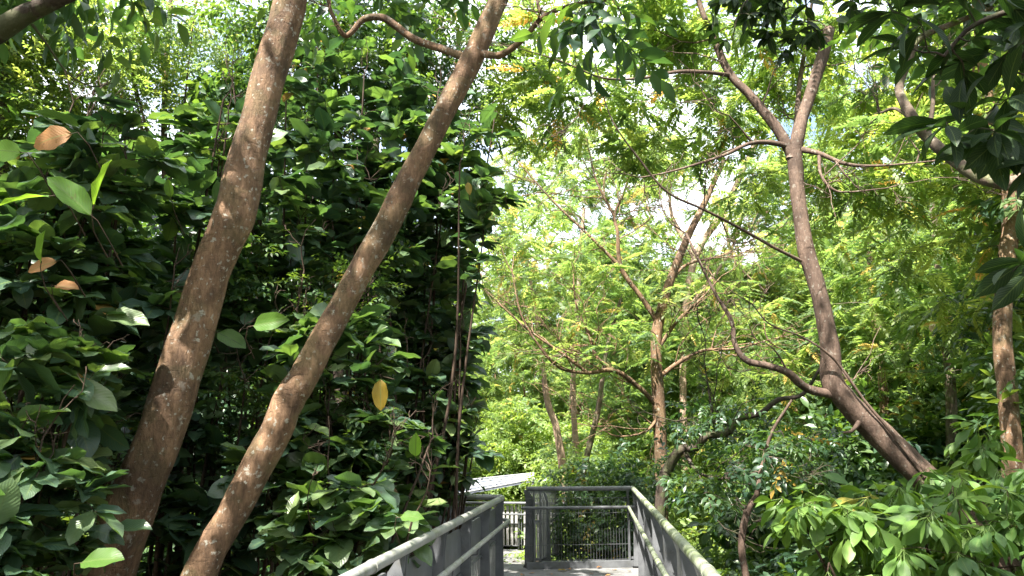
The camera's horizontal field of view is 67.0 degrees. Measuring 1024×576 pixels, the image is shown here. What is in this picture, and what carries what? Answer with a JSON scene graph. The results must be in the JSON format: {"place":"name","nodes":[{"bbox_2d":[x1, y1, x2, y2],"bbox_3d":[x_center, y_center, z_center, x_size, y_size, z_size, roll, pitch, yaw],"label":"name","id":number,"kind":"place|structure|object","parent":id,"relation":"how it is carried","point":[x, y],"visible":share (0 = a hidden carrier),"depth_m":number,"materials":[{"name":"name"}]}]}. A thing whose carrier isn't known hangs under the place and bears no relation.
{"place":"outdoors","nodes":[
{"label":"outdoors","id":0,"kind":"place"},
{"bbox_2d":[18,0,996,391],"label":"sky","id":1,"kind":"structure","parent":0,"point":[701,229],"materials":[{"name":"white"}]},
{"bbox_2d":[490,549,536,563],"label":"ramp","id":2,"kind":"structure","parent":0,"point":[508,559],"depth_m":16.75,"materials":[{"name":"grey concrete"}]},
{"bbox_2d":[458,501,564,549],"bbox_3d":[-1.477,5.602,18.302,5.752,1.084,0.226,-1,-12,6],"label":"railing","id":3,"kind":"object","parent":2,"relation":"on","point":[516,513],"visible":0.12,"depth_m":18.19,"materials":[{"name":"grey paint"}]},
{"bbox_2d":[523,490,563,567],"bbox_3d":[0.494,3.554,11.583,0.170,1.129,1.986,-3,-12,15],"label":"railing","id":4,"kind":"object","parent":2,"relation":"on","point":[547,544],"visible":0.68,"depth_m":11.29,"materials":[{"name":"grey metal"}]},
{"bbox_3d":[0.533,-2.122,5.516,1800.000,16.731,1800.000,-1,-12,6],"label":"ground","id":5,"kind":"structure","parent":0,"visible":0},
{"bbox_2d":[0,0,150,404],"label":"broadleaf tree","id":6,"kind":"object","parent":5,"relation":"on","point":[11,118],"visible":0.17,"depth_m":9.81,"materials":[{"name":"green plant"}]},
{"bbox_2d":[0,314,152,575],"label":"broadleaf shrub","id":7,"kind":"object","parent":5,"relation":"on","point":[36,476],"visible":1,"depth_m":3.87,"materials":[{"name":"green plant"}]},
{"bbox_2d":[0,288,171,575],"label":"broadleaf shrub","id":8,"kind":"object","parent":5,"relation":"on","point":[106,345],"visible":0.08,"depth_m":4.78,"materials":[{"name":"green plant"}]},
{"bbox_2d":[8,393,181,575],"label":"bush","id":9,"kind":"object","parent":5,"relation":"on","point":[72,515],"visible":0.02,"depth_m":8.14,"materials":[{"name":"green plant"}]},
{"bbox_2d":[0,0,193,90],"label":"overhanging tree","id":10,"kind":"object","parent":5,"relation":"on","point":[19,19],"visible":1,"depth_m":4.73,"materials":[{"name":"green plant"}]},
{"bbox_2d":[0,0,193,411],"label":"leaved tree","id":11,"kind":"object","parent":5,"relation":"on","point":[29,63],"visible":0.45,"depth_m":9.82,"materials":[{"name":"green plant"}]},
{"bbox_2d":[0,68,196,566],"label":"broadleaf shrub","id":12,"kind":"object","parent":5,"relation":"on","point":[65,148],"visible":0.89,"depth_m":4.77,"materials":[{"name":"green plant"}]},
{"bbox_2d":[9,105,188,435],"bbox_3d":[-6.510,1.947,11.140,4.014,10.083,3.005,-1,-12,6],"label":"understory tree","id":13,"kind":"object","parent":5,"relation":"on","point":[154,227],"visible":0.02,"depth_m":11.72,"materials":[{"name":"green plant"}]},
{"bbox_2d":[34,431,180,575],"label":"bush","id":14,"kind":"object","parent":5,"relation":"on","point":[144,558],"visible":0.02,"depth_m":8.38,"materials":[{"name":"green plant"}]},
{"bbox_2d":[43,172,233,428],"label":"broadleaf tree","id":15,"kind":"object","parent":5,"relation":"on","point":[143,225],"depth_m":14.28,"materials":[{"name":"green plant"}]},
{"bbox_2d":[54,472,273,575],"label":"bush","id":16,"kind":"object","parent":5,"relation":"on","point":[165,549],"visible":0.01,"depth_m":8.99,"materials":[{"name":"green plant"}]},
{"bbox_2d":[71,46,287,575],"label":"broadleaf shrub","id":17,"kind":"object","parent":5,"relation":"on","point":[192,207],"visible":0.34,"depth_m":5.91,"materials":[{"name":"green plant"}]},
{"bbox_2d":[93,366,276,575],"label":"broadleaf shrub","id":18,"kind":"object","parent":5,"relation":"on","point":[187,494],"visible":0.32,"depth_m":5.47,"materials":[{"name":"green plant"}]},
{"bbox_2d":[75,0,306,575],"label":"leaning tree","id":19,"kind":"object","parent":5,"relation":"on","point":[150,457],"visible":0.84,"depth_m":4.82,"materials":[{"name":"brown plant"}]},
{"bbox_2d":[107,225,328,570],"bbox_3d":[-4.145,1.990,10.267,4.142,9.850,3.027,-1,-12,6],"label":"understory tree","id":20,"kind":"object","parent":5,"relation":"on","point":[210,395],"visible":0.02,"depth_m":9.91,"materials":[{"name":"green plant"}]},
{"bbox_2d":[170,424,308,575],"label":"bush","id":21,"kind":"object","parent":5,"relation":"on","point":[268,568],"visible":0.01,"depth_m":9.40,"materials":[{"name":"green plant"}]},
{"bbox_2d":[182,198,327,575],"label":"broadleaf shrub","id":22,"kind":"object","parent":5,"relation":"on","point":[242,407],"visible":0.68,"depth_m":5.98,"materials":[{"name":"green plant"}]},
{"bbox_2d":[157,52,360,575],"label":"understory tree","id":23,"kind":"object","parent":5,"relation":"on","point":[206,90],"visible":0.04,"depth_m":10.21,"materials":[{"name":"green plant"}]},
{"bbox_2d":[209,34,386,575],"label":"broadleaf shrub","id":24,"kind":"object","parent":5,"relation":"on","point":[306,141],"visible":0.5,"depth_m":6.74,"materials":[{"name":"green plant"}]},
{"bbox_2d":[207,276,420,575],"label":"broadleaf shrub","id":25,"kind":"object","parent":5,"relation":"on","point":[299,463],"visible":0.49,"depth_m":5.61,"materials":[{"name":"green plant"}]},
{"bbox_2d":[291,245,412,575],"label":"broadleaf shrub","id":26,"kind":"object","parent":5,"relation":"on","point":[382,300],"visible":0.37,"depth_m":6.32,"materials":[{"name":"green plant"}]},
{"bbox_2d":[247,345,461,575],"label":"broadleaf shrub","id":27,"kind":"object","parent":5,"relation":"on","point":[374,516],"visible":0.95,"depth_m":4.79,"materials":[{"name":"green plant"}]},
{"bbox_2d":[188,0,534,402],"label":"leaved tree","id":28,"kind":"object","parent":5,"relation":"on","point":[384,46],"visible":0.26,"depth_m":9.24,"materials":[{"name":"green plant"}]},
{"bbox_2d":[271,129,493,547],"bbox_3d":[-1.864,2.137,10.524,3.081,10.260,3.244,-1,-12,6],"label":"understory tree","id":29,"kind":"object","parent":5,"relation":"on","point":[408,244],"visible":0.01,"depth_m":10.37,"materials":[{"name":"green plant"}]},
{"bbox_2d":[280,31,528,575],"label":"broadleaf shrub","id":30,"kind":"object","parent":5,"relation":"on","point":[476,199],"visible":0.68,"depth_m":7.59,"materials":[{"name":"green plant"}]},
{"bbox_2d":[180,0,677,575],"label":"leaning tree","id":31,"kind":"object","parent":5,"relation":"on","point":[258,464],"visible":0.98,"depth_m":4.77,"materials":[{"name":"brown plant"}]},
{"bbox_2d":[382,229,504,533],"bbox_3d":[-0.769,2.887,7.326,1.484,7.227,1.256,-1,-12,6],"label":"broadleaf shrub","id":32,"kind":"object","parent":5,"relation":"on","point":[435,372],"visible":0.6,"depth_m":7.52,"materials":[{"name":"green plant"}]},
{"bbox_2d":[426,310,501,459],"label":"feathery tree","id":33,"kind":"object","parent":5,"relation":"on","point":[496,390],"visible":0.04,"depth_m":34.09,"materials":[{"name":"green plant"}]},
{"bbox_2d":[453,433,516,516],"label":"bush","id":34,"kind":"object","parent":5,"relation":"on","point":[474,464],"visible":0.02,"depth_m":30.16,"materials":[{"name":"green plant"}]},
{"bbox_2d":[462,405,508,430],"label":"bush","id":35,"kind":"object","parent":5,"relation":"on","point":[486,418],"visible":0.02,"depth_m":37.86,"materials":[{"name":"green plant"}]},
{"bbox_2d":[459,412,524,545],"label":"bush","id":36,"kind":"object","parent":5,"relation":"on","point":[484,424],"visible":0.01,"depth_m":32.05,"materials":[{"name":"green plant"}]},
{"bbox_2d":[458,472,534,493],"bbox_3d":[-1.079,8.485,26.606,4.099,4.064,4.118,-1,-12,6],"label":"shelter","id":37,"kind":"object","parent":5,"relation":"on","point":[493,482],"visible":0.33,"depth_m":26.10,"materials":[{"name":"grey paint"}]},
{"bbox_2d":[463,284,532,410],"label":"feathery tree","id":38,"kind":"object","parent":5,"relation":"on","point":[482,314],"visible":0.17,"depth_m":48.05,"materials":[{"name":"green plant"}]},
{"bbox_2d":[458,416,549,549],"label":"bush","id":39,"kind":"object","parent":5,"relation":"on","point":[511,473],"visible":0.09,"depth_m":30.37,"materials":[{"name":"green plant"}]},
{"bbox_2d":[475,367,542,409],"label":"bush","id":40,"kind":"object","parent":5,"relation":"on","point":[520,392],"visible":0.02,"depth_m":49.38,"materials":[{"name":"green plant"}]},
{"bbox_2d":[462,379,561,430],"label":"bush","id":41,"kind":"object","parent":5,"relation":"on","point":[490,404],"visible":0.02,"depth_m":39.15,"materials":[{"name":"green plant"}]},
{"bbox_2d":[453,248,584,442],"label":"feathery tree","id":42,"kind":"object","parent":5,"relation":"on","point":[523,373],"visible":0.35,"depth_m":34.02,"materials":[{"name":"green plant"}]},
{"bbox_2d":[467,397,605,548],"bbox_3d":[1.261,7.947,31.775,7.916,6.881,7.901,-4,-12,18],"label":"bush","id":43,"kind":"object","parent":5,"relation":"on","point":[545,427],"visible":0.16,"depth_m":30.60,"materials":[{"name":"green plant"}]},
{"bbox_2d":[503,516,583,561],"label":"bush","id":44,"kind":"object","parent":5,"relation":"on","point":[521,554],"visible":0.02,"depth_m":16.54,"materials":[{"name":"green plant"}]},
{"bbox_2d":[462,180,629,511],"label":"background tree","id":45,"kind":"object","parent":5,"relation":"on","point":[560,450],"visible":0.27,"depth_m":19.02,"materials":[{"name":"green plant"}]},
{"bbox_2d":[497,415,615,521],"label":"bush","id":46,"kind":"object","parent":5,"relation":"on","point":[531,471],"visible":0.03,"depth_m":30.62,"materials":[{"name":"green plant"}]},
{"bbox_2d":[540,272,597,404],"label":"feathery tree","id":47,"kind":"object","parent":5,"relation":"on","point":[558,316],"visible":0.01,"depth_m":48.09,"materials":[{"name":"green plant"}]},
{"bbox_2d":[518,436,624,504],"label":"bush","id":48,"kind":"object","parent":5,"relation":"on","point":[571,457],"visible":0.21,"depth_m":19.03,"materials":[{"name":"green plant"}]},
{"bbox_2d":[506,259,649,443],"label":"feathery tree","id":49,"kind":"object","parent":5,"relation":"on","point":[563,384],"visible":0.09,"depth_m":34.70,"materials":[{"name":"green plant"}]},
{"bbox_2d":[536,456,626,560],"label":"bush","id":50,"kind":"object","parent":5,"relation":"on","point":[576,530],"visible":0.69,"depth_m":11.95,"materials":[{"name":"green plant"}]},
{"bbox_2d":[523,393,640,542],"bbox_3d":[4.043,7.866,31.209,6.783,7.108,7.900,5,-13,-22],"label":"bush","id":51,"kind":"object","parent":5,"relation":"on","point":[583,427],"visible":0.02,"depth_m":31.15,"materials":[{"name":"green plant"}]},
{"bbox_2d":[488,122,678,459],"bbox_3d":[1.987,2.187,20.864,5.367,13.869,4.280,-1,-12,6],"label":"background tree","id":52,"kind":"object","parent":5,"relation":"on","point":[541,183],"visible":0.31,"depth_m":21.66,"materials":[{"name":"green plant"}]},
{"bbox_2d":[518,437,671,539],"bbox_3d":[2.994,6.785,20.369,6.482,5.645,6.494,7,-13,-29],"label":"bush","id":53,"kind":"object","parent":5,"relation":"on","point":[608,447],"visible":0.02,"depth_m":20.71,"materials":[{"name":"green plant"}]},
{"bbox_2d":[452,208,758,392],"bbox_3d":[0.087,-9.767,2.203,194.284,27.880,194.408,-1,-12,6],"label":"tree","id":54,"kind":"object","parent":5,"relation":"on","point":[546,290],"depth_m":70.47,"materials":[{"name":"green plant"}]},
{"bbox_2d":[509,504,706,563],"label":"bush","id":55,"kind":"object","parent":5,"relation":"on","point":[686,536],"visible":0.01,"depth_m":13.87,"materials":[{"name":"green plant"}]},
{"bbox_2d":[581,438,641,464],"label":"bush","id":56,"kind":"object","parent":5,"relation":"on","point":[609,444],"depth_m":28.13,"materials":[{"name":"green plant"}]},
{"bbox_2d":[534,232,714,486],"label":"feathery tree","id":57,"kind":"object","parent":5,"relation":"on","point":[611,402],"visible":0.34,"depth_m":22.25,"materials":[{"name":"green plant"}]},
{"bbox_2d":[552,207,698,510],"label":"background tree","id":58,"kind":"object","parent":5,"relation":"on","point":[597,230],"visible":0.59,"depth_m":16.73,"materials":[{"name":"green plant"}]},
{"bbox_2d":[536,468,720,560],"bbox_3d":[2.896,6.259,15.920,5.855,5.090,5.844,3,-12,-13],"label":"bush","id":59,"kind":"object","parent":5,"relation":"on","point":[678,516],"visible":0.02,"depth_m":15.36,"materials":[{"name":"green plant"}]},
{"bbox_2d":[581,437,678,559],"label":"bush","id":60,"kind":"object","parent":5,"relation":"on","point":[635,479],"visible":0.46,"depth_m":11.94,"materials":[{"name":"green plant"}]},
{"bbox_2d":[592,246,678,417],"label":"feathery tree","id":61,"kind":"object","parent":5,"relation":"on","point":[645,328],"visible":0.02,"depth_m":34.86,"materials":[{"name":"green plant"}]},
{"bbox_2d":[465,85,820,519],"bbox_3d":[2.130,1.999,14.017,7.274,12.380,5.089,-1,-12,6],"label":"spreading tree","id":62,"kind":"object","parent":5,"relation":"on","point":[654,335],"visible":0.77,"depth_m":14.12,"materials":[{"name":"green plant"}]},
{"bbox_2d":[591,276,744,491],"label":"feathery tree","id":63,"kind":"object","parent":5,"relation":"on","point":[730,388],"visible":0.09,"depth_m":22.53,"materials":[{"name":"green plant"}]},
{"bbox_2d":[641,438,736,487],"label":"bush","id":64,"kind":"object","parent":5,"relation":"on","point":[685,466],"depth_m":21.44,"materials":[{"name":"green plant"}]},
{"bbox_2d":[531,52,857,481],"bbox_3d":[5.437,0.877,21.828,9.862,17.196,4.273,-1,-12,6],"label":"background tree","id":65,"kind":"object","parent":5,"relation":"on","point":[682,378],"visible":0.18,"depth_m":22.26,"materials":[{"name":"green plant"}]},
{"bbox_2d":[653,449,775,568],"bbox_3d":[4.532,5.968,15.838,5.262,5.515,6.129,-5,-13,24],"label":"bush","id":66,"kind":"object","parent":5,"relation":"on","point":[675,507],"visible":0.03,"depth_m":15.04,"materials":[{"name":"green plant"}]},
{"bbox_2d":[685,253,758,392],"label":"feathery tree","id":67,"kind":"object","parent":5,"relation":"on","point":[697,271],"visible":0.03,"depth_m":47.42,"materials":[{"name":"green plant"}]},
{"bbox_2d":[430,0,1022,575],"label":"forked tree","id":68,"kind":"object","parent":5,"relation":"on","point":[684,50],"visible":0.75,"depth_m":8.97,"materials":[{"name":"green plant"}]},
{"bbox_2d":[680,518,779,574],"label":"bush","id":69,"kind":"object","parent":5,"relation":"on","point":[696,538],"visible":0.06,"depth_m":13.45,"materials":[{"name":"green plant"}]},
{"bbox_2d":[650,240,818,465],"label":"feathery tree","id":70,"kind":"object","parent":5,"relation":"on","point":[730,280],"visible":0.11,"depth_m":22.14,"materials":[{"name":"green plant"}]},
{"bbox_2d":[608,299,874,552],"bbox_3d":[3.177,3.629,9.884,2.712,6.892,2.799,-11,-16,42],"label":"leaning tree","id":71,"kind":"object","parent":5,"relation":"on","point":[674,457],"visible":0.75,"depth_m":9.98,"materials":[{"name":"green plant"}]},
{"bbox_2d":[656,399,826,575],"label":"sapling","id":72,"kind":"object","parent":5,"relation":"on","point":[761,464],"visible":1,"depth_m":7.53,"materials":[{"name":"green plant"}]},
{"bbox_2d":[696,523,814,575],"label":"bush","id":73,"kind":"object","parent":5,"relation":"on","point":[732,570],"visible":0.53,"depth_m":11.04,"materials":[{"name":"green plant"}]},
{"bbox_2d":[719,257,829,423],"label":"feathery tree","id":74,"kind":"object","parent":5,"relation":"on","point":[758,327],"visible":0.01,"depth_m":34.73,"materials":[{"name":"green plant"}]},
{"bbox_2d":[700,137,875,467],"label":"feathery tree","id":75,"kind":"object","parent":5,"relation":"on","point":[787,306],"visible":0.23,"depth_m":20.57,"materials":[{"name":"green plant"}]},
{"bbox_2d":[765,534,811,575],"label":"bush","id":76,"kind":"object","parent":5,"relation":"on","point":[787,573],"visible":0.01,"depth_m":9.96,"materials":[{"name":"green plant"}]},
{"bbox_2d":[677,397,916,574],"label":"bush","id":77,"kind":"object","parent":5,"relation":"on","point":[717,530],"visible":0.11,"depth_m":12.44,"materials":[{"name":"green plant"}]},
{"bbox_2d":[698,0,921,69],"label":"overhanging tree","id":78,"kind":"object","parent":5,"relation":"on","point":[772,11],"visible":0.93,"depth_m":4.67,"materials":[{"name":"green plant"}]},
{"bbox_2d":[749,289,892,429],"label":"feathery tree","id":79,"kind":"object","parent":5,"relation":"on","point":[755,403],"visible":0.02,"depth_m":23.75,"materials":[{"name":"green plant"}]},
{"bbox_2d":[754,186,904,380],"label":"feathery tree","id":80,"kind":"object","parent":5,"relation":"on","point":[843,238],"visible":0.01,"depth_m":28.04,"materials":[{"name":"green plant"}]},
{"bbox_2d":[754,483,929,575],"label":"bush","id":81,"kind":"object","parent":5,"relation":"on","point":[783,554],"visible":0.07,"depth_m":9.73,"materials":[{"name":"green plant"}]},
{"bbox_2d":[753,472,962,575],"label":"whorled shrub","id":82,"kind":"object","parent":5,"relation":"on","point":[871,533],"visible":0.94,"depth_m":5.24,"materials":[{"name":"green plant"}]},
{"bbox_2d":[720,367,1000,568],"bbox_3d":[6.346,4.750,13.180,7.216,6.824,5.959,11,-16,-42],"label":"bush","id":83,"kind":"object","parent":5,"relation":"on","point":[837,414],"visible":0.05,"depth_m":13.32,"materials":[{"name":"green plant"}]},
{"bbox_2d":[739,60,985,417],"bbox_3d":[8.545,1.435,17.226,6.841,14.317,4.489,-1,-12,6],"label":"background tree","id":84,"kind":"object","parent":5,"relation":"on","point":[884,395],"visible":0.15,"depth_m":17.64,"materials":[{"name":"green plant"}]},
{"bbox_2d":[784,246,940,470],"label":"feathery tree","id":85,"kind":"object","parent":5,"relation":"on","point":[827,402],"visible":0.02,"depth_m":19.84,"materials":[{"name":"green plant"}]},
{"bbox_2d":[882,139,932,243],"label":"feathery tree","id":86,"kind":"object","parent":5,"relation":"on","point":[890,160],"visible":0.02,"depth_m":34.18,"materials":[{"name":"green plant"}]},
{"bbox_2d":[798,181,1023,466],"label":"background tree","id":87,"kind":"object","parent":5,"relation":"on","point":[860,340],"visible":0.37,"depth_m":13.37,"materials":[{"name":"green plant"}]},
{"bbox_2d":[823,450,999,562],"bbox_3d":[5.580,4.668,9.212,4.842,5.544,5.863,7,-14,-31],"label":"bush","id":88,"kind":"object","parent":5,"relation":"on","point":[893,485],"visible":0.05,"depth_m":9.39,"materials":[{"name":"green plant"}]},
{"bbox_2d":[808,382,1023,503],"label":"bush","id":89,"kind":"object","parent":5,"relation":"on","point":[935,422],"visible":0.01,"depth_m":13.58,"materials":[{"name":"green plant"}]},
{"bbox_2d":[820,0,1023,190],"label":"overhanging tree","id":90,"kind":"object","parent":5,"relation":"on","point":[944,19],"visible":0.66,"depth_m":5.81,"materials":[{"name":"green plant"}]},
{"bbox_2d":[835,3,1023,560],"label":"slender tree","id":91,"kind":"object","parent":5,"relation":"on","point":[1004,323],"visible":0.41,"depth_m":9.34,"materials":[{"name":"green plant"}]},
{"bbox_2d":[843,0,1023,310],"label":"overhanging tree","id":92,"kind":"object","parent":5,"relation":"on","point":[982,151],"visible":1,"depth_m":2.90,"materials":[{"name":"green plant"}]},
{"bbox_2d":[870,252,1023,451],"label":"feathery tree","id":93,"kind":"object","parent":5,"relation":"on","point":[903,395],"visible":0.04,"depth_m":17.80,"materials":[{"name":"green plant"}]},
{"bbox_2d":[873,456,1023,575],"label":"whorled shrub","id":94,"kind":"object","parent":5,"relation":"on","point":[997,537],"visible":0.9,"depth_m":5.21,"materials":[{"name":"green plant"}]},
{"bbox_2d":[876,191,1023,420],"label":"feathery tree","id":95,"kind":"object","parent":5,"relation":"on","point":[925,404],"visible":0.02,"depth_m":17.88,"materials":[{"name":"green plant"}]},
{"bbox_2d":[914,478,991,559],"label":"bush","id":96,"kind":"object","parent":5,"relation":"on","point":[989,509],"visible":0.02,"depth_m":9.19,"materials":[{"name":"green plant"}]},
{"bbox_2d":[888,4,1023,504],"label":"broadleaf tree","id":97,"kind":"object","parent":5,"relation":"on","point":[976,368],"visible":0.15,"depth_m":9.17,"materials":[{"name":"green plant"}]},
{"bbox_2d":[906,415,1023,569],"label":"whorled shrub","id":98,"kind":"object","parent":5,"relation":"on","point":[977,459],"visible":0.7,"depth_m":6.98,"materials":[{"name":"green plant"}]},
{"bbox_2d":[910,113,1023,423],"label":"broadleaf tree","id":99,"kind":"object","parent":5,"relation":"on","point":[939,361],"visible":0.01,"depth_m":16.34,"materials":[{"name":"green plant"}]},
{"bbox_2d":[925,382,1023,482],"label":"bush","id":100,"kind":"object","parent":5,"relation":"on","point":[972,401],"visible":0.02,"depth_m":13.18,"materials":[{"name":"green plant"}]},
{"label":"undergrowth","id":101,"kind":"object","parent":5,"relation":"on","visible":0},
{"bbox_2d":[18,0,288,185],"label":"leaved tree","id":102,"kind":"object","parent":101,"relation":"on","point":[162,83],"visible":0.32,"depth_m":10.49,"materials":[{"name":"green plant"}]},
{"bbox_3d":[-1.893,3.765,7.485,6.510,0.920,21.690,-1,-12,6],"label":"walkway beam","id":103,"kind":"object","parent":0,"visible":0},
{"bbox_2d":[387,563,637,575],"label":"walkway deck","id":104,"kind":"structure","parent":103,"relation":"on","point":[514,569],"depth_m":10.24,"materials":[{"name":"grey concrete"}]},
{"bbox_2d":[339,494,510,575],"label":"railing","id":105,"kind":"object","parent":104,"relation":"on","point":[476,537],"visible":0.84,"depth_m":6.28,"materials":[{"name":"grey metal"}]},
{"bbox_2d":[521,486,636,568],"bbox_3d":[0.949,3.280,10.626,1.663,1.081,0.166,1,-12,-7],"label":"railing","id":106,"kind":"object","parent":104,"relation":"on","point":[537,563],"visible":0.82,"depth_m":10.63,"materials":[{"name":"grey metal"}]},
{"bbox_2d":[627,486,720,575],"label":"railing","id":107,"kind":"object","parent":104,"relation":"on","point":[663,546],"visible":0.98,"depth_m":6.32,"materials":[{"name":"grey metal"}]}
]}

